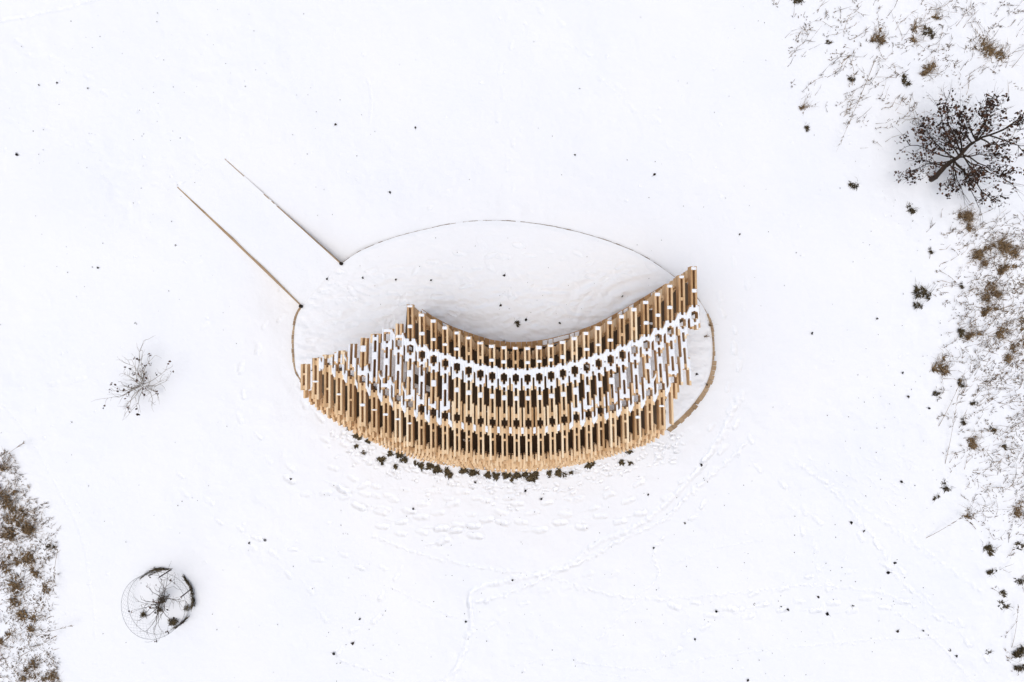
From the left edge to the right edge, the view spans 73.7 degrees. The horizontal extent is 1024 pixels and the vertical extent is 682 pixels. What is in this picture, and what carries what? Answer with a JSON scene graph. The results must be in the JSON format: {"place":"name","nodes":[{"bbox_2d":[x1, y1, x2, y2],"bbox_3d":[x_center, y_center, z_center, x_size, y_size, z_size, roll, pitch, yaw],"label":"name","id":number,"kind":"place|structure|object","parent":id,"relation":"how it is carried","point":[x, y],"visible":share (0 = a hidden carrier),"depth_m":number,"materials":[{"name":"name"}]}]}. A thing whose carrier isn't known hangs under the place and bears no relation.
{"place":"outdoors","nodes":[
{"label":"outdoors","id":0,"kind":"place"},
{"bbox_2d":[0,0,1023,681],"bbox_3d":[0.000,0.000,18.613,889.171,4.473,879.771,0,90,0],"label":"ground","id":1,"kind":"structure","parent":0,"point":[440,112],"depth_m":18.63,"materials":[{"name":"white snow"}]},
{"bbox_2d":[0,550,15,574],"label":"grass tuft","id":2,"kind":"object","parent":1,"relation":"on","point":[3,562],"visible":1,"depth_m":18.91,"materials":[{"name":"brown plant"}]},
{"bbox_2d":[0,453,17,473],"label":"grass tuft","id":3,"kind":"object","parent":1,"relation":"on","point":[3,468],"visible":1,"depth_m":18.77,"materials":[{"name":"brown plant"}]},
{"bbox_2d":[0,619,23,654],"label":"grass tuft","id":4,"kind":"object","parent":1,"relation":"on","point":[9,634],"visible":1,"depth_m":19.02,"materials":[{"name":"brown plant"}]},
{"bbox_2d":[0,479,24,514],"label":"grass tuft","id":5,"kind":"object","parent":1,"relation":"on","point":[8,501],"visible":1,"depth_m":18.81,"materials":[{"name":"brown plant"}]},
{"bbox_2d":[0,573,32,631],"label":"grass tuft","id":6,"kind":"object","parent":1,"relation":"on","point":[20,614],"visible":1,"depth_m":18.94,"materials":[{"name":"brown plant"}]},
{"bbox_2d":[0,503,49,556],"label":"grass tuft","id":7,"kind":"object","parent":1,"relation":"on","point":[26,531],"visible":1,"depth_m":18.85,"materials":[{"name":"brown plant"}]},
{"bbox_2d":[11,544,48,582],"bbox_3d":[-13.429,6.135,18.837,1.118,0.357,1.285,-12,90,0],"label":"grass tuft","id":8,"kind":"object","parent":1,"relation":"on","point":[26,557],"visible":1,"depth_m":18.91,"materials":[{"name":"brown plant"}]},
{"bbox_2d":[18,656,45,681],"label":"grass tuft","id":9,"kind":"object","parent":1,"relation":"on","point":[26,673],"visible":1,"depth_m":19.08,"materials":[{"name":"brown plant"}]},
{"bbox_2d":[25,605,44,644],"bbox_3d":[-13.236,7.759,18.975,0.784,0.209,1.367,-15,90,0],"label":"grass tuft","id":10,"kind":"object","parent":1,"relation":"on","point":[29,629],"visible":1,"depth_m":18.99,"materials":[{"name":"brown plant"}]},
{"bbox_2d":[35,576,53,597],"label":"grass tuft","id":11,"kind":"object","parent":1,"relation":"on","point":[44,590],"visible":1,"depth_m":18.95,"materials":[{"name":"brown plant"}]},
{"bbox_2d":[28,671,61,681],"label":"grass tuft","id":12,"kind":"object","parent":1,"relation":"on","point":[53,677],"visible":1,"depth_m":19.10,"materials":[{"name":"brown plant"}]},
{"bbox_2d":[91,338,173,415],"bbox_3d":[-9.854,0.957,18.267,1.557,0.944,2.429,26,90,0],"label":"shrub","id":13,"kind":"object","parent":1,"relation":"on","point":[135,387],"visible":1,"depth_m":18.27,"materials":[{"name":"plant"}]},
{"bbox_2d":[121,567,195,639],"bbox_3d":[-9.675,7.162,18.770,1.759,0.881,1.796,0,90,0],"label":"tree guard","id":14,"kind":"object","parent":1,"relation":"on","point":[192,601],"visible":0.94,"depth_m":18.91,"materials":[{"name":"metal"}]},
{"bbox_2d":[128,565,191,641],"bbox_3d":[-9.196,6.877,18.288,1.382,1.572,2.204,43,90,0],"label":"sapling","id":15,"kind":"object","parent":1,"relation":"on","point":[157,604],"visible":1,"depth_m":18.38,"materials":[{"name":"brown plant"}]},
{"bbox_2d":[179,158,339,304],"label":"ramp","id":16,"kind":"structure","parent":1,"relation":"on","point":[293,259],"depth_m":18.30,"materials":[{"name":"white snow"}]},
{"bbox_2d":[177,187,302,307],"bbox_3d":[-7.285,-2.527,18.476,4.682,0.550,0.100,44,90,0],"label":"ramp edging","id":17,"kind":"object","parent":16,"relation":"attached to","point":[248,254],"visible":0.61,"depth_m":18.28,"materials":[{"name":"brown wood"}]},
{"bbox_2d":[225,159,342,264],"bbox_3d":[-6.195,-3.556,18.489,4.498,0.511,0.100,42,90,0],"label":"ramp edging","id":18,"kind":"object","parent":16,"relation":"attached to","point":[335,258],"visible":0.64,"depth_m":18.30,"materials":[{"name":"brown wood"}]},
{"bbox_2d":[345,427,633,482],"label":"plants","id":19,"kind":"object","parent":1,"relation":"on","point":[473,472],"visible":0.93,"depth_m":18.78,"materials":[{"name":"black plant"}]},
{"bbox_2d":[294,220,712,470],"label":"terrace","id":20,"kind":"structure","parent":1,"relation":"on","point":[463,290],"depth_m":18.29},
{"bbox_2d":[301,266,700,472],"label":"pavilion","id":21,"kind":"structure","parent":20,"relation":"on","point":[372,430],"depth_m":16.01,"materials":[{"name":"brown wood"}]},
{"bbox_2d":[310,267,699,433],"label":"roof snow","id":22,"kind":"structure","parent":21,"relation":"on","point":[521,373],"depth_m":15.98,"materials":[{"name":"white snow"}]},
{"bbox_2d":[311,283,694,457],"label":"slats","id":23,"kind":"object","parent":20,"relation":"on","point":[516,421],"depth_m":18.25,"materials":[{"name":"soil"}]},
{"bbox_2d":[291,220,716,471],"bbox_3d":[-0.214,0.134,18.662,11.389,0.791,6.762,0,90,0],"label":"terrace edging","id":24,"kind":"object","parent":1,"relation":"on","point":[692,408],"visible":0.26,"depth_m":18.28,"materials":[{"name":"brown wood"}]},
{"bbox_2d":[0,9,1021,681],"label":"leaf crumbs","id":25,"kind":"object","parent":1,"relation":"on","point":[724,505],"visible":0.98,"depth_m":18.68,"materials":[{"name":"brown plant"}]},
{"bbox_2d":[0,0,1023,681],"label":"dry stems","id":26,"kind":"object","parent":1,"relation":"on","point":[1006,238],"visible":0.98,"depth_m":18.57,"materials":[{"name":"brown plant"}]},
{"bbox_2d":[799,94,814,113],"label":"grass tuft","id":27,"kind":"object","parent":1,"relation":"on","point":[802,107],"visible":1,"depth_m":18.24,"materials":[{"name":"brown plant"}]},
{"bbox_2d":[848,75,855,81],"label":"grass tuft","id":28,"kind":"object","parent":1,"relation":"on","point":[851,79],"visible":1,"depth_m":18.21,"materials":[{"name":"brown plant"}]},
{"bbox_2d":[848,180,858,189],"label":"grass tuft","id":29,"kind":"object","parent":1,"relation":"on","point":[853,184],"visible":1,"depth_m":18.32,"materials":[{"name":"brown plant"}]},
{"bbox_2d":[870,26,889,49],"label":"grass tuft","id":30,"kind":"object","parent":1,"relation":"on","point":[879,38],"visible":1,"depth_m":18.14,"materials":[{"name":"brown plant"}]},
{"bbox_2d":[901,73,912,86],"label":"grass tuft","id":31,"kind":"object","parent":1,"relation":"on","point":[903,76],"visible":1,"depth_m":18.20,"materials":[{"name":"black plant"}]},
{"bbox_2d":[906,202,918,214],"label":"grass tuft","id":32,"kind":"object","parent":1,"relation":"on","point":[911,210],"visible":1,"depth_m":18.31,"materials":[{"name":"brown plant"}]},
{"bbox_2d":[910,12,925,47],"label":"grass tuft","id":33,"kind":"object","parent":1,"relation":"on","point":[915,27],"visible":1,"depth_m":18.12,"materials":[{"name":"brown plant"}]},
{"bbox_2d":[913,301,924,311],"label":"grass tuft","id":34,"kind":"object","parent":1,"relation":"on","point":[917,307],"visible":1,"depth_m":18.53,"materials":[{"name":"plant"}]},
{"bbox_2d":[912,278,936,300],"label":"grass tuft","id":35,"kind":"object","parent":1,"relation":"on","point":[918,293],"visible":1,"depth_m":18.48,"materials":[{"name":"plant"}]},
{"bbox_2d":[920,24,937,39],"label":"grass tuft","id":36,"kind":"object","parent":1,"relation":"on","point":[930,30],"visible":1,"depth_m":18.13,"materials":[{"name":"plant"}]},
{"bbox_2d":[918,57,942,79],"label":"grass tuft","id":37,"kind":"object","parent":1,"relation":"on","point":[927,70],"visible":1,"depth_m":18.18,"materials":[{"name":"brown plant"}]},
{"bbox_2d":[932,390,940,396],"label":"grass tuft","id":38,"kind":"object","parent":1,"relation":"on","point":[934,393],"visible":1,"depth_m":18.68,"materials":[{"name":"brown plant"}]},
{"bbox_2d":[932,348,954,382],"bbox_3d":[11.735,0.689,18.548,0.733,0.321,1.013,8,90,0],"label":"grass tuft","id":39,"kind":"object","parent":1,"relation":"on","point":[944,370],"visible":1,"depth_m":18.62,"materials":[{"name":"brown plant"}]},
{"bbox_2d":[926,0,961,25],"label":"grass tuft","id":40,"kind":"object","parent":1,"relation":"on","point":[937,17],"visible":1,"depth_m":18.10,"materials":[{"name":"brown plant"}]},
{"bbox_2d":[941,478,955,492],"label":"grass tuft","id":41,"kind":"object","parent":1,"relation":"on","point":[946,488],"visible":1,"depth_m":18.80,"materials":[{"name":"brown plant"}]},
{"bbox_2d":[894,84,1023,225],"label":"tree","id":42,"kind":"object","parent":1,"relation":"on","point":[974,173],"visible":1,"depth_m":17.31,"materials":[{"name":"brown plant"}]},
{"bbox_2d":[956,322,965,338],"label":"grass tuft","id":43,"kind":"object","parent":1,"relation":"on","point":[961,332],"visible":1,"depth_m":18.57,"materials":[{"name":"plant"}]},
{"bbox_2d":[958,377,965,388],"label":"grass tuft","id":44,"kind":"object","parent":1,"relation":"on","point":[960,384],"visible":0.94,"depth_m":18.66,"materials":[{"name":"brown plant"}]},
{"bbox_2d":[956,207,978,233],"bbox_3d":[12.222,-3.269,18.256,0.808,0.258,0.928,10,90,0],"label":"grass tuft","id":45,"kind":"object","parent":1,"relation":"on","point":[967,213],"visible":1,"depth_m":18.31,"materials":[{"name":"brown plant"}]},
{"bbox_2d":[961,505,981,524],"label":"grass tuft","id":46,"kind":"object","parent":1,"relation":"on","point":[967,516],"visible":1,"depth_m":18.84,"materials":[{"name":"brown plant"}]},
{"bbox_2d":[965,326,985,340],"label":"grass tuft","id":47,"kind":"object","parent":1,"relation":"on","point":[972,334],"visible":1,"depth_m":18.58,"materials":[{"name":"brown plant"}]},
{"bbox_2d":[968,432,984,451],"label":"grass tuft","id":48,"kind":"object","parent":1,"relation":"on","point":[972,444],"visible":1,"depth_m":18.73,"materials":[{"name":"brown plant"}]},
{"bbox_2d":[970,241,991,268],"bbox_3d":[12.650,-2.384,18.340,0.698,0.210,0.878,9,90,0],"label":"grass tuft","id":49,"kind":"object","parent":1,"relation":"on","point":[978,255],"visible":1,"depth_m":18.38,"materials":[{"name":"brown plant"}]},
{"bbox_2d":[981,543,994,556],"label":"grass tuft","id":50,"kind":"object","parent":1,"relation":"on","point":[989,548],"visible":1,"depth_m":18.88,"materials":[{"name":"brown plant"}]},
{"bbox_2d":[970,28,1009,61],"bbox_3d":[12.698,-7.801,18.098,0.876,0.320,1.220,-62,90,0],"label":"grass tuft","id":51,"kind":"object","parent":1,"relation":"on","point":[989,49],"visible":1,"depth_m":18.14,"materials":[{"name":"brown plant"}]},
{"bbox_2d":[986,567,996,575],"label":"grass tuft","id":52,"kind":"object","parent":1,"relation":"on","point":[990,571],"visible":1,"depth_m":18.93,"materials":[{"name":"brown plant"}]},
{"bbox_2d":[979,279,1008,309],"bbox_3d":[13.060,-1.284,18.463,0.768,0.234,0.988,40,90,0],"label":"grass tuft","id":53,"kind":"object","parent":1,"relation":"on","point":[996,293],"visible":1,"depth_m":18.50,"materials":[{"name":"brown plant"}]},
{"bbox_2d":[981,301,1007,316],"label":"grass tuft","id":54,"kind":"object","parent":1,"relation":"on","point":[984,313],"visible":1,"depth_m":18.53,"materials":[{"name":"brown plant"}]},
{"bbox_2d":[994,321,1011,343],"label":"grass tuft","id":55,"kind":"object","parent":1,"relation":"on","point":[1001,333],"visible":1,"depth_m":18.56,"materials":[{"name":"brown plant"}]},
{"bbox_2d":[999,590,1007,597],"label":"grass tuft","id":56,"kind":"object","parent":1,"relation":"on","point":[1003,593],"visible":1,"depth_m":18.97,"materials":[{"name":"brown plant"}]},
{"bbox_2d":[998,600,1009,609],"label":"grass tuft","id":57,"kind":"object","parent":1,"relation":"on","point":[1007,606],"visible":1,"depth_m":18.98,"materials":[{"name":"brown plant"}]},
{"bbox_2d":[990,229,1023,260],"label":"grass tuft","id":58,"kind":"object","parent":1,"relation":"on","point":[1007,249],"visible":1,"depth_m":18.36,"materials":[{"name":"brown plant"}]},
{"bbox_2d":[996,256,1022,275],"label":"grass tuft","id":59,"kind":"object","parent":1,"relation":"on","point":[1002,271],"visible":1,"depth_m":18.41,"materials":[{"name":"brown plant"}]},
{"bbox_2d":[999,330,1023,366],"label":"grass tuft","id":60,"kind":"object","parent":1,"relation":"on","point":[1006,359],"visible":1,"depth_m":18.58,"materials":[{"name":"brown plant"}]},
{"bbox_2d":[1012,645,1023,661],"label":"grass tuft","id":61,"kind":"object","parent":1,"relation":"on","point":[1017,653],"visible":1,"depth_m":19.03,"materials":[{"name":"brown plant"}]},
{"bbox_2d":[1012,504,1023,520],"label":"grass tuft","id":62,"kind":"object","parent":1,"relation":"on","point":[1018,512],"visible":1,"depth_m":18.84,"materials":[{"name":"brown plant"}]},
{"bbox_2d":[1013,664,1023,672],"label":"grass tuft","id":63,"kind":"object","parent":1,"relation":"on","point":[1019,667],"visible":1,"depth_m":19.09,"materials":[{"name":"brown plant"}]},
{"bbox_2d":[1014,577,1022,585],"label":"grass tuft","id":64,"kind":"object","parent":1,"relation":"on","point":[1019,583],"visible":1,"depth_m":18.94,"materials":[{"name":"brown plant"}]},
{"bbox_2d":[1014,541,1023,550],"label":"grass tuft","id":65,"kind":"object","parent":1,"relation":"on","point":[1018,543],"visible":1,"depth_m":18.89,"materials":[{"name":"brown plant"}]},
{"bbox_2d":[1015,312,1023,335],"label":"grass tuft","id":66,"kind":"object","parent":1,"relation":"on","point":[1022,329],"visible":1,"depth_m":18.55,"materials":[{"name":"brown plant"}]}
]}

